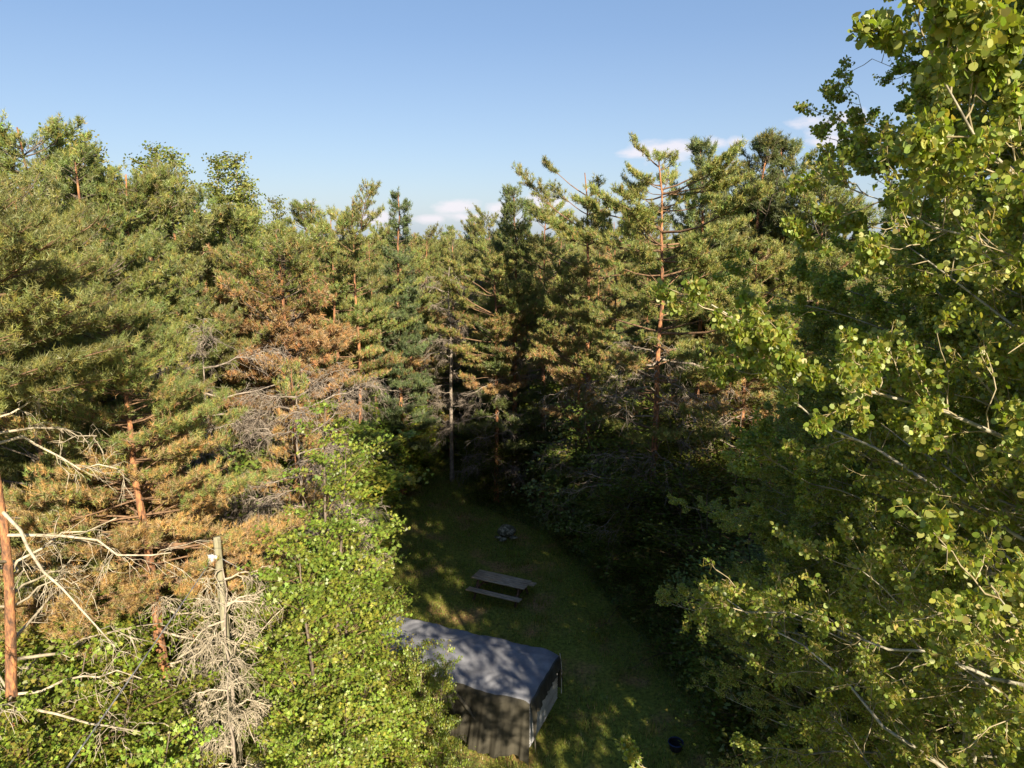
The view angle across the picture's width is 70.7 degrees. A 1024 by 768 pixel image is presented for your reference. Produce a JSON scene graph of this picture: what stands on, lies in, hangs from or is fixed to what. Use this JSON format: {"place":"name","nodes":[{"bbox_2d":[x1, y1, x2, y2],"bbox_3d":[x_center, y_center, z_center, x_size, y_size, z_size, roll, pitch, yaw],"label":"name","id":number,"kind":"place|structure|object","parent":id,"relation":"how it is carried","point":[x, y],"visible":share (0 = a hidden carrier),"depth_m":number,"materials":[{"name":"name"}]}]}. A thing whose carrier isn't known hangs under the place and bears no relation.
{"place":"outdoors","nodes":[
{"label":"outdoors","id":0,"kind":"place"},
{"bbox_2d":[0,0,997,238],"label":"sky","id":1,"kind":"structure","parent":0,"point":[437,101],"materials":[{"name":"blue"}]},
{"bbox_2d":[146,239,911,767],"bbox_3d":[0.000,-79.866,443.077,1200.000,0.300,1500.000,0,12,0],"label":"ground","id":2,"kind":"structure","parent":0,"point":[604,677],"depth_m":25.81,"materials":[{"name":"green plant"}]},
{"bbox_2d":[0,722,147,767],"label":"maple tree","id":3,"kind":"object","parent":2,"relation":"on","point":[30,765],"visible":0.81,"depth_m":12.88,"materials":[{"name":"green plant"}]},
{"bbox_2d":[0,151,150,517],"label":"pine tree","id":4,"kind":"object","parent":2,"relation":"on","point":[47,186],"visible":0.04,"depth_m":20.45,"materials":[{"name":"green plant"}]},
{"bbox_2d":[0,249,168,762],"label":"pine tree","id":5,"kind":"object","parent":2,"relation":"on","point":[47,458],"visible":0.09,"depth_m":15.96,"materials":[{"name":"green plant"}]},
{"bbox_2d":[0,109,180,269],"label":"pine tree","id":6,"kind":"object","parent":2,"relation":"on","point":[8,142],"visible":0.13,"depth_m":23.82,"materials":[{"name":"green plant"}]},
{"bbox_2d":[0,628,184,767],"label":"maple tree","id":7,"kind":"object","parent":2,"relation":"on","point":[27,702],"visible":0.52,"depth_m":13.99,"materials":[{"name":"green plant"}]},
{"bbox_2d":[0,570,199,762],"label":"maple tree","id":8,"kind":"object","parent":2,"relation":"on","point":[37,644],"visible":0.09,"depth_m":15.83,"materials":[{"name":"green plant"}]},
{"bbox_2d":[0,171,214,767],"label":"pine tree","id":9,"kind":"object","parent":2,"relation":"on","point":[33,310],"visible":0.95,"depth_m":12.38,"materials":[{"name":"green plant"}]},
{"bbox_2d":[40,136,178,368],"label":"pine tree","id":10,"kind":"object","parent":2,"relation":"on","point":[66,163],"visible":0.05,"depth_m":23.09,"materials":[{"name":"green plant"}]},
{"bbox_2d":[0,279,221,699],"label":"pine tree","id":11,"kind":"object","parent":2,"relation":"on","point":[12,457],"visible":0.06,"depth_m":17.75,"materials":[{"name":"brown plant"}]},
{"bbox_2d":[0,194,229,564],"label":"pine tree","id":12,"kind":"object","parent":2,"relation":"on","point":[85,240],"visible":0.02,"depth_m":19.33,"materials":[{"name":"green plant"}]},
{"bbox_2d":[17,626,231,767],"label":"maple tree","id":13,"kind":"object","parent":2,"relation":"on","point":[88,709],"visible":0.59,"depth_m":14.33,"materials":[{"name":"green plant"}]},
{"bbox_2d":[1,577,257,766],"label":"maple tree","id":14,"kind":"object","parent":2,"relation":"on","point":[175,628],"visible":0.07,"depth_m":17.16,"materials":[{"name":"green plant"}]},
{"bbox_2d":[32,687,232,767],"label":"maple tree","id":15,"kind":"object","parent":2,"relation":"on","point":[159,718],"visible":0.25,"depth_m":15.04,"materials":[{"name":"green plant"}]},
{"bbox_2d":[49,707,224,767],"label":"maple tree","id":16,"kind":"object","parent":2,"relation":"on","point":[158,761],"visible":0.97,"depth_m":13.08,"materials":[{"name":"green plant"}]},
{"bbox_2d":[59,154,239,452],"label":"pine tree","id":17,"kind":"object","parent":2,"relation":"on","point":[136,189],"visible":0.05,"depth_m":24.65,"materials":[{"name":"green plant"}]},
{"bbox_2d":[0,295,311,767],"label":"pine tree","id":18,"kind":"object","parent":2,"relation":"on","point":[175,494],"visible":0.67,"depth_m":15.40,"materials":[{"name":"green plant"}]},
{"bbox_2d":[51,231,265,669],"bbox_3d":[-11.603,2.603,21.385,5.959,14.018,7.476,7,14,31],"label":"pine tree","id":19,"kind":"object","parent":2,"relation":"on","point":[140,273],"visible":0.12,"depth_m":20.79,"materials":[{"name":"green plant"}]},
{"bbox_2d":[117,153,267,448],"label":"pine tree","id":20,"kind":"object","parent":2,"relation":"on","point":[200,228],"visible":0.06,"depth_m":26.10,"materials":[{"name":"green plant"}]},
{"bbox_2d":[97,225,289,557],"bbox_3d":[-10.993,2.094,23.317,5.467,14.211,7.659,10,16,39],"label":"pine tree","id":21,"kind":"object","parent":2,"relation":"on","point":[186,295],"visible":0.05,"depth_m":22.36,"materials":[{"name":"green plant"}]},
{"bbox_2d":[136,461,253,699],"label":"pine tree","id":22,"kind":"object","parent":2,"relation":"on","point":[217,517],"visible":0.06,"depth_m":20.41,"materials":[{"name":"brown plant"}]},
{"bbox_2d":[126,516,277,715],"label":"maple tree","id":23,"kind":"object","parent":2,"relation":"on","point":[218,620],"visible":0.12,"depth_m":20.97,"materials":[{"name":"green plant"}]},
{"bbox_2d":[130,239,304,523],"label":"pine tree","id":24,"kind":"object","parent":2,"relation":"on","point":[210,295],"visible":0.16,"depth_m":22.90,"materials":[{"name":"green plant"}]},
{"bbox_2d":[181,648,265,767],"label":"dead pine","id":25,"kind":"object","parent":2,"relation":"on","point":[232,715],"visible":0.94,"depth_m":14.42,"materials":[{"name":"grey wood"}]},
{"bbox_2d":[167,565,282,767],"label":"dead pine","id":26,"kind":"object","parent":2,"relation":"on","point":[255,703],"visible":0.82,"depth_m":15.43,"materials":[{"name":"grey wood"}]},
{"bbox_2d":[208,536,241,767],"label":"utility pole","id":27,"kind":"object","parent":2,"relation":"on","point":[217,551],"visible":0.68,"depth_m":15.55,"materials":[{"name":"wood"}]},
{"bbox_2d":[164,183,288,443],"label":"pine tree","id":28,"kind":"object","parent":2,"relation":"on","point":[199,198],"visible":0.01,"depth_m":28.07,"materials":[{"name":"green plant"}]},
{"bbox_2d":[135,317,322,661],"bbox_3d":[-8.584,3.590,22.205,5.911,11.746,5.616,-6,14,-28],"label":"dead pine","id":29,"kind":"object","parent":2,"relation":"on","point":[244,418],"visible":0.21,"depth_m":21.39,"materials":[{"name":"plant"}]},
{"bbox_2d":[210,151,275,390],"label":"aspen tree","id":30,"kind":"object","parent":2,"relation":"on","point":[238,198],"visible":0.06,"depth_m":35.68,"materials":[{"name":"green plant"}]},
{"bbox_2d":[201,152,292,416],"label":"aspen tree","id":31,"kind":"object","parent":2,"relation":"on","point":[216,189],"visible":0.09,"depth_m":36.28,"materials":[{"name":"green plant"}]},
{"bbox_2d":[193,201,308,460],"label":"pine tree","id":32,"kind":"object","parent":2,"relation":"on","point":[243,221],"visible":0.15,"depth_m":28.51,"materials":[{"name":"green plant"}]},
{"bbox_2d":[172,220,362,489],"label":"pine tree","id":33,"kind":"object","parent":2,"relation":"on","point":[289,246],"visible":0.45,"depth_m":24.15,"materials":[{"name":"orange plant"}]},
{"bbox_2d":[227,531,320,742],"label":"maple tree","id":34,"kind":"object","parent":2,"relation":"on","point":[272,629],"visible":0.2,"depth_m":18.90,"materials":[{"name":"green plant"}]},
{"bbox_2d":[203,502,359,697],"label":"maple tree","id":35,"kind":"object","parent":2,"relation":"on","point":[254,585],"visible":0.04,"depth_m":21.43,"materials":[{"name":"green plant"}]},
{"bbox_2d":[234,357,331,679],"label":"pine tree","id":36,"kind":"object","parent":2,"relation":"on","point":[292,374],"visible":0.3,"depth_m":21.07,"materials":[{"name":"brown plant"}]},
{"bbox_2d":[187,426,387,666],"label":"maple sapling","id":37,"kind":"object","parent":2,"relation":"on","point":[243,460],"visible":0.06,"depth_m":22.25,"materials":[{"name":"green plant"}]},
{"bbox_2d":[208,362,392,658],"bbox_3d":[-5.829,4.321,21.540,5.326,10.592,5.607,6,13,27],"label":"dead pine","id":38,"kind":"object","parent":2,"relation":"on","point":[271,505],"visible":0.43,"depth_m":20.66,"materials":[{"name":"plant"}]},
{"bbox_2d":[261,198,367,415],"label":"pine tree","id":39,"kind":"object","parent":2,"relation":"on","point":[307,207],"visible":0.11,"depth_m":31.28,"materials":[{"name":"green plant"}]},
{"bbox_2d":[216,395,413,767],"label":"maple tree","id":40,"kind":"object","parent":2,"relation":"on","point":[323,610],"visible":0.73,"depth_m":15.41,"materials":[{"name":"green plant"}]},
{"bbox_2d":[230,391,407,623],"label":"maple sapling","id":41,"kind":"object","parent":2,"relation":"on","point":[377,468],"visible":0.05,"depth_m":25.68,"materials":[{"name":"green plant"}]},
{"bbox_2d":[264,710,387,767],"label":"maple tree","id":42,"kind":"object","parent":2,"relation":"on","point":[319,755],"visible":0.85,"depth_m":13.56,"materials":[{"name":"green plant"}]},
{"bbox_2d":[273,205,396,447],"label":"pine tree","id":43,"kind":"object","parent":2,"relation":"on","point":[368,352],"visible":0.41,"depth_m":31.73,"materials":[{"name":"green plant"}]},
{"bbox_2d":[245,652,432,767],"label":"maple tree","id":44,"kind":"object","parent":2,"relation":"on","point":[366,706],"visible":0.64,"depth_m":14.87,"materials":[{"name":"green plant"}]},
{"bbox_2d":[239,621,440,767],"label":"maple tree","id":45,"kind":"object","parent":2,"relation":"on","point":[389,748],"visible":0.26,"depth_m":15.81,"materials":[{"name":"green plant"}]},
{"bbox_2d":[318,242,388,423],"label":"pine tree","id":46,"kind":"object","parent":2,"relation":"on","point":[329,312],"visible":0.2,"depth_m":33.45,"materials":[{"name":"green plant"}]},
{"bbox_2d":[303,178,406,466],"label":"pine tree","id":47,"kind":"object","parent":2,"relation":"on","point":[356,239],"visible":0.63,"depth_m":31.39,"materials":[{"name":"green plant"}]},
{"bbox_2d":[280,391,433,580],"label":"maple sapling","id":48,"kind":"object","parent":2,"relation":"on","point":[392,480],"visible":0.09,"depth_m":27.65,"materials":[{"name":"green plant"}]},
{"bbox_2d":[326,390,415,514],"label":"maple sapling","id":49,"kind":"object","parent":2,"relation":"on","point":[397,458],"visible":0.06,"depth_m":34.61,"materials":[{"name":"green plant"}]},
{"bbox_2d":[311,580,444,767],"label":"maple tree","id":50,"kind":"object","parent":2,"relation":"on","point":[401,657],"visible":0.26,"depth_m":17.26,"materials":[{"name":"green plant"}]},
{"bbox_2d":[326,229,430,459],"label":"pine tree","id":51,"kind":"object","parent":2,"relation":"on","point":[390,324],"visible":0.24,"depth_m":35.80,"materials":[{"name":"green plant"}]},
{"bbox_2d":[357,186,440,494],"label":"spruce tree","id":52,"kind":"object","parent":2,"relation":"on","point":[398,341],"visible":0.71,"depth_m":36.42,"materials":[{"name":"green plant"}]},
{"bbox_2d":[353,392,448,494],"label":"maple sapling","id":53,"kind":"object","parent":2,"relation":"on","point":[408,459],"visible":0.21,"depth_m":38.23,"materials":[{"name":"green plant"}]},
{"bbox_2d":[377,249,449,436],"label":"pine tree","id":54,"kind":"object","parent":2,"relation":"on","point":[423,304],"visible":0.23,"depth_m":39.92,"materials":[{"name":"green plant"}]},
{"bbox_2d":[406,234,451,454],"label":"pine tree","id":55,"kind":"object","parent":2,"relation":"on","point":[430,248],"visible":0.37,"depth_m":42.11,"materials":[{"name":"green plant"}]},
{"bbox_2d":[396,639,472,767],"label":"maple tree","id":56,"kind":"object","parent":2,"relation":"on","point":[438,689],"visible":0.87,"depth_m":17.02,"materials":[{"name":"green plant"}]},
{"bbox_2d":[413,226,489,457],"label":"pine tree","id":57,"kind":"object","parent":2,"relation":"on","point":[443,371],"visible":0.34,"depth_m":43.60,"materials":[{"name":"green plant"}]},
{"bbox_2d":[415,262,488,481],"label":"dead pine","id":58,"kind":"object","parent":2,"relation":"on","point":[451,395],"visible":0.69,"depth_m":39.80,"materials":[{"name":"green plant"}]},
{"bbox_2d":[354,615,563,765],"bbox_3d":[-1.693,8.716,21.148,5.991,2.010,2.958,5,13,22],"label":"tarp","id":59,"kind":"object","parent":2,"relation":"on","point":[502,685],"visible":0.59,"depth_m":19.80,"materials":[{"name":"plastic"}]},
{"bbox_2d":[168,443,766,767],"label":"ground cover","id":60,"kind":"object","parent":2,"relation":"on","point":[570,555],"visible":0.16,"depth_m":28.54,"materials":[{"name":"green plant"}]},
{"bbox_2d":[393,673,557,746],"bbox_3d":[-2.108,8.820,21.417,6.521,1.740,2.320,5,13,22],"label":"travel trailer","id":61,"kind":"object","parent":2,"relation":"on","point":[548,701],"visible":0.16,"depth_m":20.19,"materials":[{"name":"paint"}]},
{"bbox_2d":[439,205,519,344],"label":"pine tree","id":62,"kind":"object","parent":2,"relation":"on","point":[475,228],"visible":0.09,"depth_m":53.41,"materials":[{"name":"green plant"}]},
{"bbox_2d":[423,249,542,502],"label":"pine tree","id":63,"kind":"object","parent":2,"relation":"on","point":[493,323],"visible":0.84,"depth_m":35.47,"materials":[{"name":"green plant"}]},
{"bbox_2d":[460,410,533,503],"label":"maple sapling","id":64,"kind":"object","parent":2,"relation":"on","point":[500,488],"visible":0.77,"depth_m":37.42,"materials":[{"name":"green plant"}]},
{"bbox_2d":[465,569,536,607],"bbox_3d":[-0.413,7.928,28.007,2.265,0.795,1.648,6,13,24],"label":"picnic table","id":65,"kind":"object","parent":2,"relation":"on","point":[516,583],"visible":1,"depth_m":27.72,"materials":[{"name":"grey wood"}]},
{"bbox_2d":[455,181,574,495],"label":"spruce tree","id":66,"kind":"object","parent":2,"relation":"on","point":[509,209],"visible":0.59,"depth_m":36.12,"materials":[{"name":"green plant"}]},
{"bbox_2d":[489,196,594,502],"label":"pine tree","id":67,"kind":"object","parent":2,"relation":"on","point":[529,287],"visible":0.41,"depth_m":35.22,"materials":[{"name":"green plant"}]},
{"bbox_2d":[494,376,605,516],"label":"maple sapling","id":68,"kind":"object","parent":2,"relation":"on","point":[554,439],"visible":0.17,"depth_m":35.37,"materials":[{"name":"green plant"}]},
{"bbox_2d":[522,405,641,536],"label":"maple sapling","id":69,"kind":"object","parent":2,"relation":"on","point":[543,466],"visible":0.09,"depth_m":32.45,"materials":[{"name":"green plant"}]},
{"bbox_2d":[527,266,642,536],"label":"pine tree","id":70,"kind":"object","parent":2,"relation":"on","point":[555,333],"visible":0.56,"depth_m":31.13,"materials":[{"name":"green plant"}]},
{"bbox_2d":[504,320,666,478],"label":"maple sapling","id":71,"kind":"object","parent":2,"relation":"on","point":[575,397],"visible":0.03,"depth_m":37.65,"materials":[{"name":"green plant"}]},
{"bbox_2d":[521,424,657,544],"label":"maple sapling","id":72,"kind":"object","parent":2,"relation":"on","point":[549,500],"visible":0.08,"depth_m":31.62,"materials":[{"name":"green plant"}]},
{"bbox_2d":[560,453,642,573],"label":"maple sapling","id":73,"kind":"object","parent":2,"relation":"on","point":[596,510],"visible":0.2,"depth_m":29.87,"materials":[{"name":"green plant"}]},
{"bbox_2d":[511,155,694,532],"bbox_3d":[3.764,-1.182,31.809,8.387,17.091,6.250,3,12,14],"label":"pine tree","id":74,"kind":"object","parent":2,"relation":"on","point":[587,270],"visible":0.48,"depth_m":30.50,"materials":[{"name":"green plant"}]},
{"bbox_2d":[509,393,699,555],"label":"maple sapling","id":75,"kind":"object","parent":2,"relation":"on","point":[575,521],"visible":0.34,"depth_m":30.99,"materials":[{"name":"green plant"}]},
{"bbox_2d":[572,213,663,362],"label":"pine tree","id":76,"kind":"object","parent":2,"relation":"on","point":[631,306],"visible":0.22,"depth_m":43.70,"materials":[{"name":"green plant"}]},
{"bbox_2d":[564,385,684,523],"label":"maple sapling","id":77,"kind":"object","parent":2,"relation":"on","point":[635,418],"visible":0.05,"depth_m":32.33,"materials":[{"name":"green plant"}]},
{"bbox_2d":[602,539,699,645],"bbox_3d":[5.748,7.331,25.928,4.382,2.894,4.281,-3,12,-13],"label":"leafy shrub","id":78,"kind":"object","parent":2,"relation":"on","point":[663,609],"visible":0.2,"depth_m":25.63,"materials":[{"name":"green plant"}]},
{"bbox_2d":[558,400,748,642],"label":"maple sapling","id":79,"kind":"object","parent":2,"relation":"on","point":[631,514],"visible":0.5,"depth_m":26.74,"materials":[{"name":"green plant"}]},
{"bbox_2d":[537,131,794,576],"bbox_3d":[5.856,-0.516,27.437,8.566,17.607,10.279,-6,14,-28],"label":"pine tree","id":80,"kind":"object","parent":2,"relation":"on","point":[630,365],"visible":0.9,"depth_m":26.43,"materials":[{"name":"green plant"}]},
{"bbox_2d":[611,467,753,630],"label":"maple sapling","id":81,"kind":"object","parent":2,"relation":"on","point":[683,525],"visible":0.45,"depth_m":25.54,"materials":[{"name":"green plant"}]},
{"bbox_2d":[596,464,790,689],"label":"maple sapling","id":82,"kind":"object","parent":2,"relation":"on","point":[695,554],"visible":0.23,"depth_m":23.35,"materials":[{"name":"green plant"}]},
{"bbox_2d":[647,203,747,476],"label":"pine tree","id":83,"kind":"object","parent":2,"relation":"on","point":[675,237],"visible":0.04,"depth_m":32.44,"materials":[{"name":"green plant"}]},
{"bbox_2d":[640,136,763,469],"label":"pine tree","id":84,"kind":"object","parent":2,"relation":"on","point":[698,148],"visible":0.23,"depth_m":30.19,"materials":[{"name":"green plant"}]},
{"bbox_2d":[606,389,797,588],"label":"maple sapling","id":85,"kind":"object","parent":2,"relation":"on","point":[738,482],"visible":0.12,"depth_m":26.92,"materials":[{"name":"green plant"}]},
{"bbox_2d":[642,397,762,566],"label":"maple sapling","id":86,"kind":"object","parent":2,"relation":"on","point":[699,456],"visible":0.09,"depth_m":30.06,"materials":[{"name":"green plant"}]},
{"bbox_2d":[656,536,783,707],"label":"maple sapling","id":87,"kind":"object","parent":2,"relation":"on","point":[757,550],"visible":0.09,"depth_m":21.77,"materials":[{"name":"green plant"}]},
{"bbox_2d":[650,182,805,471],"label":"pine tree","id":88,"kind":"object","parent":2,"relation":"on","point":[787,239],"visible":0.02,"depth_m":33.21,"materials":[{"name":"green plant"}]},
{"bbox_2d":[669,621,800,764],"bbox_3d":[7.107,7.928,20.295,5.707,4.077,5.576,-5,13,-21],"label":"leafy shrub","id":89,"kind":"object","parent":2,"relation":"on","point":[729,708],"visible":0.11,"depth_m":19.53,"materials":[{"name":"green plant"}]},
{"bbox_2d":[656,608,834,766],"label":"leafy shrub","id":90,"kind":"object","parent":2,"relation":"on","point":[714,709],"visible":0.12,"depth_m":19.05,"materials":[{"name":"green plant"}]},
{"bbox_2d":[633,506,867,735],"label":"maple sapling","id":91,"kind":"object","parent":2,"relation":"on","point":[720,576],"visible":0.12,"depth_m":20.81,"materials":[{"name":"green plant"}]},
{"bbox_2d":[687,126,815,451],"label":"pine tree","id":92,"kind":"object","parent":2,"relation":"on","point":[763,143],"visible":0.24,"depth_m":30.87,"materials":[{"name":"green plant"}]},
{"bbox_2d":[650,236,855,545],"bbox_3d":[8.894,1.156,28.504,6.314,13.888,6.371,0,12,-2],"label":"pine tree","id":93,"kind":"object","parent":2,"relation":"on","point":[773,249],"visible":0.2,"depth_m":27.53,"materials":[{"name":"green plant"}]},
{"bbox_2d":[710,133,838,485],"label":"pine tree","id":94,"kind":"object","parent":2,"relation":"on","point":[792,148],"visible":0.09,"depth_m":30.86,"materials":[{"name":"green plant"}]},
{"bbox_2d":[613,0,1023,767],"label":"aspen tree","id":95,"kind":"object","parent":2,"relation":"on","point":[947,130],"visible":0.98,"depth_m":5.83,"materials":[{"name":"green plant"}]},
{"bbox_2d":[693,577,947,767],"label":"leafy shrub","id":96,"kind":"object","parent":2,"relation":"on","point":[801,695],"visible":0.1,"depth_m":16.99,"materials":[{"name":"green plant"}]},
{"bbox_2d":[730,167,929,497],"bbox_3d":[13.004,-0.628,30.804,6.820,16.423,8.556,-1,12,-5],"label":"pine tree","id":97,"kind":"object","parent":2,"relation":"on","point":[828,193],"visible":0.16,"depth_m":28.38,"materials":[{"name":"green plant"}]},
{"bbox_2d":[723,642,953,767],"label":"tree","id":98,"kind":"object","parent":2,"relation":"on","point":[771,722],"visible":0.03,"depth_m":17.03,"materials":[{"name":"green plant"}]},
{"bbox_2d":[655,303,1023,767],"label":"aspen tree","id":99,"kind":"object","parent":2,"relation":"on","point":[816,335],"visible":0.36,"depth_m":13.29,"materials":[{"name":"green plant"}]},
{"bbox_2d":[685,0,1023,767],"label":"aspen tree","id":100,"kind":"object","parent":2,"relation":"on","point":[869,302],"visible":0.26,"depth_m":11.20,"materials":[{"name":"green plant"}]},
{"bbox_2d":[714,634,1023,767],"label":"leafy shrub","id":101,"kind":"object","parent":2,"relation":"on","point":[931,724],"visible":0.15,"depth_m":14.75,"materials":[{"name":"green plant"}]},
{"bbox_2d":[770,200,1023,688],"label":"aspen tree","id":102,"kind":"object","parent":2,"relation":"on","point":[887,282],"depth_m":15.70,"materials":[{"name":"green plant"}]},
{"bbox_2d":[837,3,1023,744],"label":"aspen tree","id":103,"kind":"object","parent":2,"relation":"on","point":[927,312],"visible":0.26,"depth_m":7.50,"materials":[{"name":"green plant"}]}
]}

